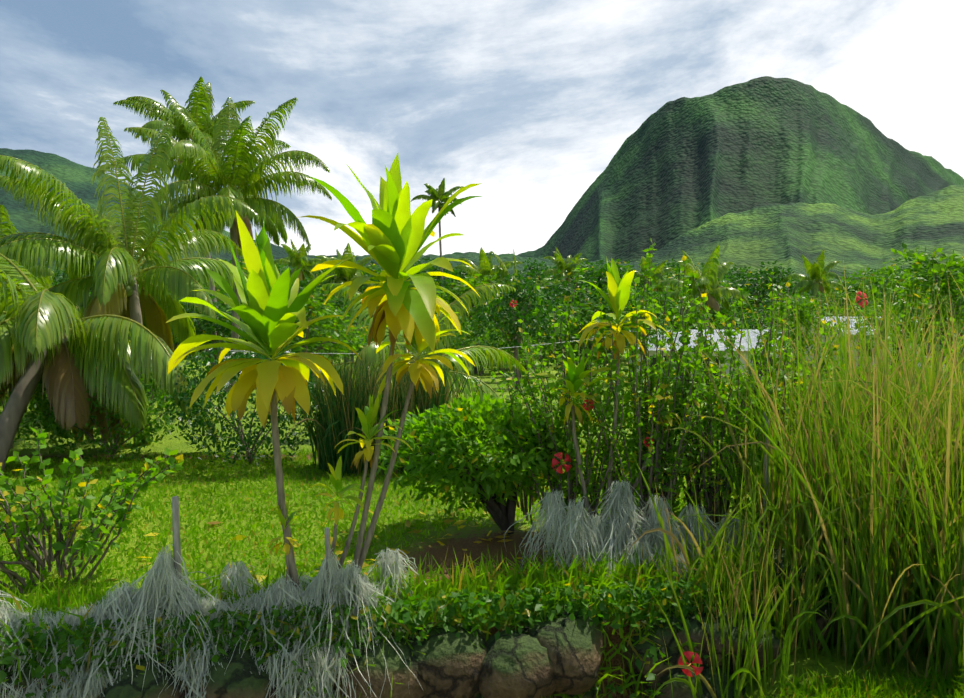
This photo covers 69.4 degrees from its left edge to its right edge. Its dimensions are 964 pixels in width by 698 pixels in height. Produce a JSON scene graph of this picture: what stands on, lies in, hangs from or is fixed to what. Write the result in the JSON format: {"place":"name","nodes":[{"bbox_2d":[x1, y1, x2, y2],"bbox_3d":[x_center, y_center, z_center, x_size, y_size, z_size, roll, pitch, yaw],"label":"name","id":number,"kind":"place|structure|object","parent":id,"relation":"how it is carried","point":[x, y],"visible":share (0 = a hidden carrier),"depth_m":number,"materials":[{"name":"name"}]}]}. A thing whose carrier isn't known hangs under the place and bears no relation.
{"place":"outdoors","nodes":[
{"label":"outdoors","id":0,"kind":"place"},
{"bbox_2d":[0,148,313,267],"bbox_3d":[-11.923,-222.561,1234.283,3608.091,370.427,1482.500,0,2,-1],"label":"mountain","id":1,"kind":"structure","parent":0,"point":[75,178],"depth_m":1102.10,"materials":[{"name":"green plant"}]},
{"bbox_2d":[0,555,850,697],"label":"grass","id":2,"kind":"structure","parent":0,"point":[624,685],"depth_m":5.36,"materials":[{"name":"green plant"}]},
{"bbox_2d":[230,331,651,353],"bbox_3d":[-0.945,-0.144,15.987,9.732,0.521,0.016,0,2,-1],"label":"wire","id":3,"kind":"object","parent":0,"point":[422,352],"visible":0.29,"depth_m":15.96,"materials":[{"name":"grey metal"}]},
{"bbox_2d":[50,252,863,344],"bbox_3d":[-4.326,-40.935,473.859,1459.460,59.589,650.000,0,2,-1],"label":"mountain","id":4,"kind":"structure","parent":0,"point":[473,257],"depth_m":478.28,"materials":[{"name":"green plant"}]},
{"bbox_2d":[0,345,963,697],"bbox_3d":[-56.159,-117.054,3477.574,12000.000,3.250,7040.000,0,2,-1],"label":"ground","id":5,"kind":"structure","parent":0,"point":[468,535],"depth_m":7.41,"materials":[{"name":"green plant"}]},
{"bbox_2d":[25,263,68,286],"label":"tree","id":6,"kind":"object","parent":5,"relation":"on","point":[59,279],"visible":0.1,"depth_m":205.38,"materials":[{"name":"green plant"}]},
{"bbox_2d":[71,286,91,314],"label":"tree","id":7,"kind":"object","parent":5,"relation":"on","point":[82,299],"depth_m":90.06,"materials":[{"name":"green plant"}]},
{"bbox_2d":[0,427,184,593],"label":"shrub","id":8,"kind":"object","parent":5,"relation":"on","point":[22,497],"visible":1,"depth_m":5.86,"materials":[{"name":"green plant"}]},
{"bbox_2d":[0,364,214,461],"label":"bush","id":9,"kind":"object","parent":5,"relation":"on","point":[111,449],"visible":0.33,"depth_m":11.23,"materials":[{"name":"green plant"}]},
{"bbox_2d":[60,262,208,306],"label":"tree","id":10,"kind":"object","parent":5,"relation":"on","point":[139,274],"depth_m":94.62,"materials":[{"name":"green plant"}]},
{"bbox_2d":[89,273,242,318],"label":"tree","id":11,"kind":"object","parent":5,"relation":"on","point":[221,302],"depth_m":65.14,"materials":[{"name":"green plant"}]},
{"bbox_2d":[129,308,214,362],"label":"tree","id":12,"kind":"object","parent":5,"relation":"on","point":[174,346],"visible":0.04,"depth_m":39.25,"materials":[{"name":"green plant"}]},
{"bbox_2d":[169,269,241,355],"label":"tree","id":13,"kind":"object","parent":5,"relation":"on","point":[222,290],"visible":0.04,"depth_m":92.41,"materials":[{"name":"green plant"}]},
{"bbox_2d":[177,312,240,357],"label":"tree","id":14,"kind":"object","parent":5,"relation":"on","point":[210,334],"depth_m":40.37,"materials":[{"name":"green plant"}]},
{"bbox_2d":[172,294,257,388],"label":"tree","id":15,"kind":"object","parent":5,"relation":"on","point":[220,330],"visible":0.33,"depth_m":29.25,"materials":[{"name":"green plant"}]},
{"bbox_2d":[216,264,247,319],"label":"tree","id":16,"kind":"object","parent":5,"relation":"on","point":[243,269],"depth_m":93.17,"materials":[{"name":"green plant"}]},
{"bbox_2d":[164,343,323,467],"bbox_3d":[-3.625,0.844,10.965,2.571,2.066,2.480,0,2,-1],"label":"round bush","id":17,"kind":"object","parent":5,"relation":"on","point":[241,439],"visible":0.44,"depth_m":10.59,"materials":[{"name":"green plant"}]},
{"bbox_2d":[208,258,316,301],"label":"tree","id":18,"kind":"object","parent":5,"relation":"on","point":[241,264],"depth_m":138.25,"materials":[{"name":"green plant"}]},
{"bbox_2d":[0,76,527,470],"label":"palms","id":19,"kind":"object","parent":5,"relation":"on","point":[41,337],"visible":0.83,"depth_m":16.46,"materials":[{"name":"green plant"}]},
{"bbox_2d":[241,266,313,301],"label":"tree","id":20,"kind":"object","parent":5,"relation":"on","point":[302,285],"visible":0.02,"depth_m":127.21,"materials":[{"name":"green plant"}]},
{"bbox_2d":[276,263,324,284],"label":"tree","id":21,"kind":"object","parent":5,"relation":"on","point":[297,267],"depth_m":171.96,"materials":[{"name":"green plant"}]},
{"bbox_2d":[239,288,367,362],"bbox_3d":[-7.948,-0.251,32.085,5.973,5.184,5.380,0,2,-2],"label":"tree","id":22,"kind":"object","parent":5,"relation":"on","point":[311,304],"visible":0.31,"depth_m":31.65,"materials":[{"name":"green plant"}]},
{"bbox_2d":[299,269,332,285],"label":"tree","id":23,"kind":"object","parent":5,"relation":"on","point":[306,275],"visible":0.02,"depth_m":162.25,"materials":[{"name":"green plant"}]},
{"bbox_2d":[269,317,367,376],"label":"tree","id":24,"kind":"object","parent":5,"relation":"on","point":[323,334],"visible":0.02,"depth_m":40.93,"materials":[{"name":"green plant"}]},
{"bbox_2d":[299,285,347,314],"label":"tree","id":25,"kind":"object","parent":5,"relation":"on","point":[342,300],"depth_m":79.45,"materials":[{"name":"green plant"}]},
{"bbox_2d":[101,503,547,592],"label":"fallen leaves","id":26,"kind":"object","parent":5,"relation":"on","point":[408,524],"visible":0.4,"depth_m":7.11,"materials":[{"name":"brown plant"}]},
{"bbox_2d":[313,281,348,330],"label":"tree","id":27,"kind":"object","parent":5,"relation":"on","point":[320,290],"depth_m":126.69,"materials":[{"name":"green plant"}]},
{"bbox_2d":[294,306,369,368],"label":"tree","id":28,"kind":"object","parent":5,"relation":"on","point":[311,336],"visible":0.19,"depth_m":38.94,"materials":[{"name":"green plant"}]},
{"bbox_2d":[299,269,377,366],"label":"tree","id":29,"kind":"object","parent":5,"relation":"on","point":[364,288],"visible":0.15,"depth_m":69.55,"materials":[{"name":"green plant"}]},
{"bbox_2d":[314,325,367,357],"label":"tree","id":30,"kind":"object","parent":5,"relation":"on","point":[351,346],"depth_m":47.64,"materials":[{"name":"green plant"}]},
{"bbox_2d":[303,260,409,347],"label":"tree","id":31,"kind":"object","parent":5,"relation":"on","point":[368,266],"depth_m":134.29,"materials":[{"name":"green plant"}]},
{"bbox_2d":[336,271,379,303],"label":"tree","id":32,"kind":"object","parent":5,"relation":"on","point":[369,279],"visible":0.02,"depth_m":122.46,"materials":[{"name":"green plant"}]},
{"bbox_2d":[331,306,414,358],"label":"tree","id":33,"kind":"object","parent":5,"relation":"on","point":[367,315],"visible":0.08,"depth_m":47.99,"materials":[{"name":"green plant"}]},
{"bbox_2d":[284,350,486,477],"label":"dark grass","id":34,"kind":"structure","parent":5,"relation":"on","point":[337,422],"depth_m":10.23,"materials":[{"name":"green plant"}]},
{"bbox_2d":[372,266,420,287],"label":"tree","id":35,"kind":"object","parent":5,"relation":"on","point":[379,268],"visible":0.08,"depth_m":143.14,"materials":[{"name":"green plant"}]},
{"bbox_2d":[367,332,435,352],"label":"tree","id":36,"kind":"object","parent":5,"relation":"on","point":[385,336],"visible":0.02,"depth_m":43.35,"materials":[{"name":"green plant"}]},
{"bbox_2d":[166,153,690,596],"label":"ti plants","id":37,"kind":"object","parent":5,"relation":"on","point":[394,235],"visible":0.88,"depth_m":5.35,"materials":[{"name":"green plant"}]},
{"bbox_2d":[412,256,454,283],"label":"tree","id":38,"kind":"object","parent":5,"relation":"on","point":[420,260],"visible":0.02,"depth_m":205.35,"materials":[{"name":"green plant"}]},
{"bbox_2d":[416,259,471,293],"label":"tree","id":39,"kind":"object","parent":5,"relation":"on","point":[438,270],"visible":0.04,"depth_m":150.08,"materials":[{"name":"green plant"}]},
{"bbox_2d":[437,273,463,293],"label":"tree","id":40,"kind":"object","parent":5,"relation":"on","point":[441,283],"visible":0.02,"depth_m":104.96,"materials":[{"name":"green plant"}]},
{"bbox_2d":[422,312,479,392],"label":"tree","id":41,"kind":"object","parent":5,"relation":"on","point":[464,339],"visible":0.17,"depth_m":23.70,"materials":[{"name":"green plant"}]},
{"bbox_2d":[0,546,911,697],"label":"wall","id":42,"kind":"structure","parent":5,"relation":"on","point":[546,659],"depth_m":5.13,"materials":[{"name":"grey stone"}]},
{"bbox_2d":[0,480,772,697],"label":"dry grass","id":43,"kind":"structure","parent":42,"relation":"on","point":[594,534],"depth_m":5.12,"materials":[{"name":"grey plant"}]},
{"bbox_2d":[0,570,909,697],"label":"plants","id":44,"kind":"object","parent":42,"relation":"on","point":[406,616],"depth_m":5.18,"materials":[{"name":"green plant"}]},
{"bbox_2d":[436,330,484,370],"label":"tree","id":45,"kind":"object","parent":5,"relation":"on","point":[463,344],"visible":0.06,"depth_m":49.97,"materials":[{"name":"green plant"}]},
{"bbox_2d":[438,262,500,296],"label":"tree","id":46,"kind":"object","parent":5,"relation":"on","point":[460,272],"visible":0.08,"depth_m":94.94,"materials":[{"name":"green plant"}]},
{"bbox_2d":[172,411,768,640],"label":"posts","id":47,"kind":"object","parent":5,"relation":"on","point":[176,526],"visible":0.42,"depth_m":5.16,"materials":[{"name":"grey wood"}]},
{"bbox_2d":[376,388,571,533],"bbox_3d":[-0.102,1.188,7.389,2.107,1.584,1.990,0,2,-1],"label":"hibiscus bush","id":48,"kind":"object","parent":5,"relation":"on","point":[445,444],"visible":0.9,"depth_m":6.94,"materials":[{"name":"green plant"}]},
{"bbox_2d":[450,319,503,375],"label":"tree","id":49,"kind":"object","parent":5,"relation":"on","point":[477,332],"visible":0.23,"depth_m":51.92,"materials":[{"name":"green plant"}]},
{"bbox_2d":[412,271,546,373],"bbox_3d":[-0.224,-1.952,60.092,11.555,9.876,13.142,1,2,27],"label":"tree","id":50,"kind":"object","parent":5,"relation":"on","point":[476,280],"visible":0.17,"depth_m":59.15,"materials":[{"name":"green plant"}]},
{"bbox_2d":[468,327,547,380],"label":"tree","id":51,"kind":"object","parent":5,"relation":"on","point":[501,340],"visible":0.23,"depth_m":36.74,"materials":[{"name":"green plant"}]},
{"bbox_2d":[459,294,564,373],"bbox_3d":[1.919,-0.912,57.754,11.518,7.455,10.511,-2,3,-44],"label":"tree","id":52,"kind":"object","parent":5,"relation":"on","point":[500,369],"visible":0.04,"depth_m":57.34,"materials":[{"name":"green plant"}]},
{"bbox_2d":[465,273,576,388],"bbox_3d":[1.522,-0.494,30.125,4.329,5.545,4.395,-1,2,-24],"label":"tree","id":53,"kind":"object","parent":5,"relation":"on","point":[524,315],"visible":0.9,"depth_m":29.66,"materials":[{"name":"green plant"}]},
{"bbox_2d":[471,317,578,376],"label":"tree","id":54,"kind":"object","parent":5,"relation":"on","point":[531,343],"visible":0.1,"depth_m":47.09,"materials":[{"name":"green plant"}]},
{"bbox_2d":[503,270,571,316],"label":"tree","id":55,"kind":"object","parent":5,"relation":"on","point":[526,278],"visible":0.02,"depth_m":94.23,"materials":[{"name":"green plant"}]},
{"bbox_2d":[514,257,573,293],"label":"tree","id":56,"kind":"object","parent":5,"relation":"on","point":[535,268],"visible":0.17,"depth_m":133.18,"materials":[{"name":"green plant"}]},
{"bbox_2d":[274,178,848,373],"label":"palms","id":57,"kind":"object","parent":5,"relation":"on","point":[717,298],"visible":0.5,"depth_m":74.66,"materials":[{"name":"green plant"}]},
{"bbox_2d":[534,262,623,343],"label":"tree","id":58,"kind":"object","parent":5,"relation":"on","point":[586,275],"visible":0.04,"depth_m":150.12,"materials":[{"name":"green plant"}]},
{"bbox_2d":[509,260,659,358],"bbox_3d":[6.856,-1.702,47.408,11.161,8.620,7.584,0,2,4],"label":"tree","id":59,"kind":"object","parent":5,"relation":"on","point":[595,281],"visible":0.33,"depth_m":46.64,"materials":[{"name":"green plant"}]},
{"bbox_2d":[523,300,671,385],"bbox_3d":[5.362,-0.035,33.459,6.970,4.668,7.031,1,2,32],"label":"tree","id":60,"kind":"object","parent":5,"relation":"on","point":[585,317],"visible":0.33,"depth_m":32.72,"materials":[{"name":"green plant"}]},
{"bbox_2d":[563,284,676,383],"bbox_3d":[6.603,-0.508,33.953,5.655,5.770,5.702,0,2,3],"label":"tree","id":61,"kind":"object","parent":5,"relation":"on","point":[605,303],"visible":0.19,"depth_m":33.67,"materials":[{"name":"green plant"}]},
{"bbox_2d":[563,263,676,359],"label":"tree","id":62,"kind":"object","parent":5,"relation":"on","point":[620,270],"visible":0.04,"depth_m":85.62,"materials":[{"name":"green plant"}]},
{"bbox_2d":[555,259,708,329],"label":"tree","id":63,"kind":"object","parent":5,"relation":"on","point":[617,264],"visible":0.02,"depth_m":91.97,"materials":[{"name":"green plant"}]},
{"bbox_2d":[602,286,685,329],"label":"tree","id":64,"kind":"object","parent":5,"relation":"on","point":[668,307],"visible":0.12,"depth_m":79.35,"materials":[{"name":"green plant"}]},
{"bbox_2d":[638,272,680,329],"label":"tree","id":65,"kind":"object","parent":5,"relation":"on","point":[666,279],"visible":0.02,"depth_m":147.96,"materials":[{"name":"green plant"}]},
{"bbox_2d":[647,306,705,329],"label":"tree","id":66,"kind":"object","parent":5,"relation":"on","point":[675,327],"visible":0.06,"depth_m":86.00,"materials":[{"name":"green plant"}]},
{"bbox_2d":[659,266,707,325],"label":"tree","id":67,"kind":"object","parent":5,"relation":"on","point":[672,272],"visible":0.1,"depth_m":162.34,"materials":[{"name":"green plant"}]},
{"bbox_2d":[656,259,739,282],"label":"tree","id":68,"kind":"object","parent":5,"relation":"on","point":[677,264],"depth_m":178.09,"materials":[{"name":"green plant"}]},
{"bbox_2d":[629,329,787,378],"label":"house","id":69,"kind":"structure","parent":5,"relation":"on","point":[715,336],"depth_m":43.73,"materials":[{"name":"beige"}]},
{"bbox_2d":[471,240,963,538],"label":"hedge","id":70,"kind":"object","parent":5,"relation":"on","point":[663,449],"visible":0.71,"depth_m":6.86,"materials":[{"name":"green plant"}]},
{"bbox_2d":[510,291,867,676],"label":"flowers","id":71,"kind":"object","parent":70,"relation":"attached to","point":[697,659],"visible":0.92,"depth_m":6.63,"materials":[{"name":"red plant"}]},
{"bbox_2d":[669,278,775,329],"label":"tree","id":72,"kind":"object","parent":5,"relation":"on","point":[722,311],"visible":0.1,"depth_m":93.49,"materials":[{"name":"green plant"}]},
{"bbox_2d":[697,281,754,329],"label":"tree","id":73,"kind":"object","parent":5,"relation":"on","point":[713,317],"visible":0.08,"depth_m":152.39,"materials":[{"name":"green plant"}]},
{"bbox_2d":[717,264,798,328],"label":"tree","id":74,"kind":"object","parent":5,"relation":"on","point":[734,269],"visible":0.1,"depth_m":161.35,"materials":[{"name":"green plant"}]},
{"bbox_2d":[725,297,823,334],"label":"tree","id":75,"kind":"object","parent":5,"relation":"on","point":[751,323],"visible":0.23,"depth_m":61.31,"materials":[{"name":"green plant"}]},
{"bbox_2d":[718,260,831,323],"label":"tree","id":76,"kind":"object","parent":5,"relation":"on","point":[777,280],"visible":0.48,"depth_m":98.40,"materials":[{"name":"green plant"}]},
{"bbox_2d":[736,279,838,317],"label":"tree","id":77,"kind":"object","parent":5,"relation":"on","point":[789,281],"depth_m":146.62,"materials":[{"name":"green plant"}]},
{"bbox_2d":[624,261,963,697],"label":"reeds","id":78,"kind":"object","parent":5,"relation":"on","point":[885,500],"visible":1,"depth_m":5.53,"materials":[{"name":"green plant"}]},
{"bbox_2d":[752,290,853,372],"bbox_3d":[13.749,-0.135,30.293,3.889,4.851,3.593,0,2,12],"label":"tree","id":79,"kind":"object","parent":5,"relation":"on","point":[811,305],"visible":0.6,"depth_m":29.71,"materials":[{"name":"green plant"}]},
{"bbox_2d":[780,289,895,328],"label":"tree","id":80,"kind":"object","parent":5,"relation":"on","point":[843,298],"visible":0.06,"depth_m":78.53,"materials":[{"name":"green plant"}]},
{"bbox_2d":[822,307,869,316],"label":"tree","id":81,"kind":"object","parent":5,"relation":"on","point":[838,312],"visible":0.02,"depth_m":76.27,"materials":[{"name":"green plant"}]},
{"bbox_2d":[797,270,919,315],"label":"tree","id":82,"kind":"object","parent":5,"relation":"on","point":[876,282],"visible":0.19,"depth_m":89.14,"materials":[{"name":"green plant"}]},
{"bbox_2d":[789,316,944,368],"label":"house","id":83,"kind":"structure","parent":5,"relation":"on","point":[827,320],"depth_m":50.10,"materials":[{"name":"beige"}]},
{"bbox_2d":[829,267,915,309],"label":"tree","id":84,"kind":"object","parent":5,"relation":"on","point":[868,269],"visible":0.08,"depth_m":147.44,"materials":[{"name":"green plant"}]},
{"bbox_2d":[841,266,911,301],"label":"tree","id":85,"kind":"object","parent":5,"relation":"on","point":[873,283],"visible":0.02,"depth_m":154.72,"materials":[{"name":"green plant"}]},
{"bbox_2d":[845,243,963,386],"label":"tree","id":86,"kind":"object","parent":5,"relation":"on","point":[923,279],"visible":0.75,"depth_m":19.77,"materials":[{"name":"green plant"}]},
{"bbox_2d":[850,280,963,351],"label":"tree","id":87,"kind":"object","parent":5,"relation":"on","point":[918,309],"visible":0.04,"depth_m":43.17,"materials":[{"name":"green plant"}]},
{"bbox_2d":[884,257,961,275],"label":"tree","id":88,"kind":"object","parent":5,"relation":"on","point":[906,260],"depth_m":154.15,"materials":[{"name":"green plant"}]},
{"bbox_2d":[904,305,963,363],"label":"tree","id":89,"kind":"object","parent":5,"relation":"on","point":[934,337],"visible":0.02,"depth_m":34.40,"materials":[{"name":"green plant"}]},
{"bbox_2d":[0,0,963,255],"label":"sky","id":90,"kind":"structure","parent":0,"point":[528,101],"materials":[{"name":"white"}]},
{"bbox_2d":[310,76,963,263],"bbox_3d":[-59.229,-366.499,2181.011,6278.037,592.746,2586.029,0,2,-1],"label":"mountain","id":91,"kind":"structure","parent":0,"point":[674,169],"depth_m":1541.83,"materials":[{"name":"green plant"}]},
{"bbox_2d":[637,185,963,279],"bbox_3d":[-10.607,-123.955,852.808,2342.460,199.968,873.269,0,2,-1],"label":"hill","id":92,"kind":"structure","parent":0,"point":[787,236],"depth_m":809.79,"materials":[{"name":"green plant"}]}
]}

